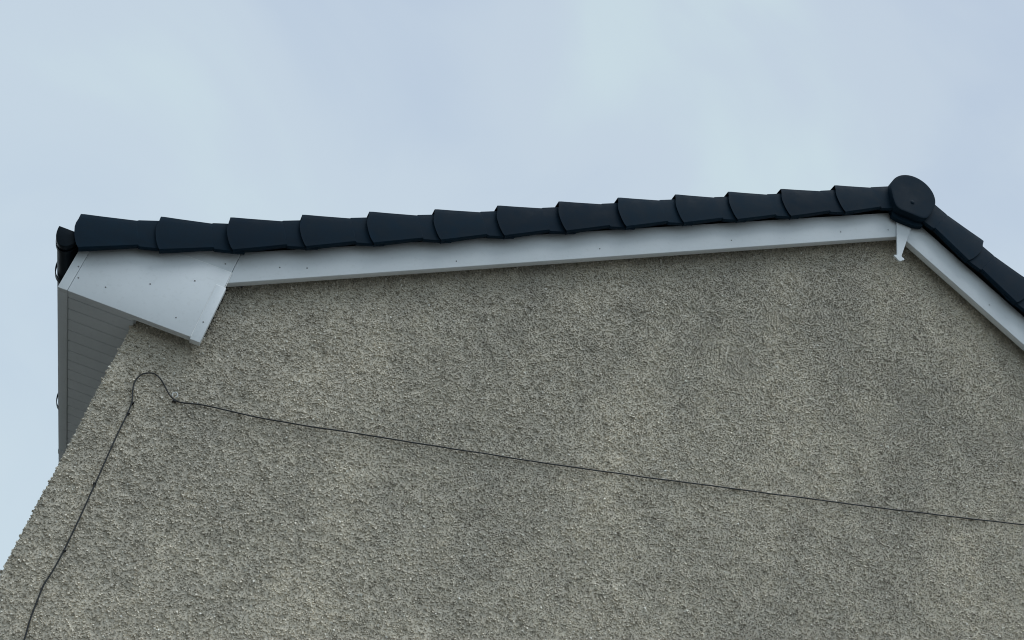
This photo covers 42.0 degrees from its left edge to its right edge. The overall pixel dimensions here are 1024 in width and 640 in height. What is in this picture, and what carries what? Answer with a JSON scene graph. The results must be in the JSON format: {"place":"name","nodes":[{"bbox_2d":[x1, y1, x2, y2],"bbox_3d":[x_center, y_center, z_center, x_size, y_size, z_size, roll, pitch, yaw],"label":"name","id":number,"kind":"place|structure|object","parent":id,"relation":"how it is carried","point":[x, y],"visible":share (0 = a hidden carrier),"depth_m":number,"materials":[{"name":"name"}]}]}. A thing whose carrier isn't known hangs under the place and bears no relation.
{"place":"outdoors","nodes":[
{"label":"outdoors","id":0,"kind":"place"},
{"bbox_2d":[0,0,1023,569],"label":"sky","id":1,"kind":"structure","parent":0,"point":[207,111],"materials":[{"name":"blue"}]},
{"label":"ground","id":2,"kind":"structure","parent":0,"visible":0},
{"bbox_2d":[0,175,1023,639],"bbox_3d":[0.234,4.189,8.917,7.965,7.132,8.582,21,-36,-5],"label":"house","id":3,"kind":"structure","parent":2,"relation":"on","point":[854,345],"depth_m":6.16,"materials":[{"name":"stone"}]},
{"bbox_2d":[23,372,1023,639],"bbox_3d":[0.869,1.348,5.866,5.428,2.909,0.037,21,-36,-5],"label":"cable","id":4,"kind":"object","parent":3,"relation":"attached to","point":[423,444],"visible":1,"depth_m":5.89,"materials":[{"name":"plastic"}]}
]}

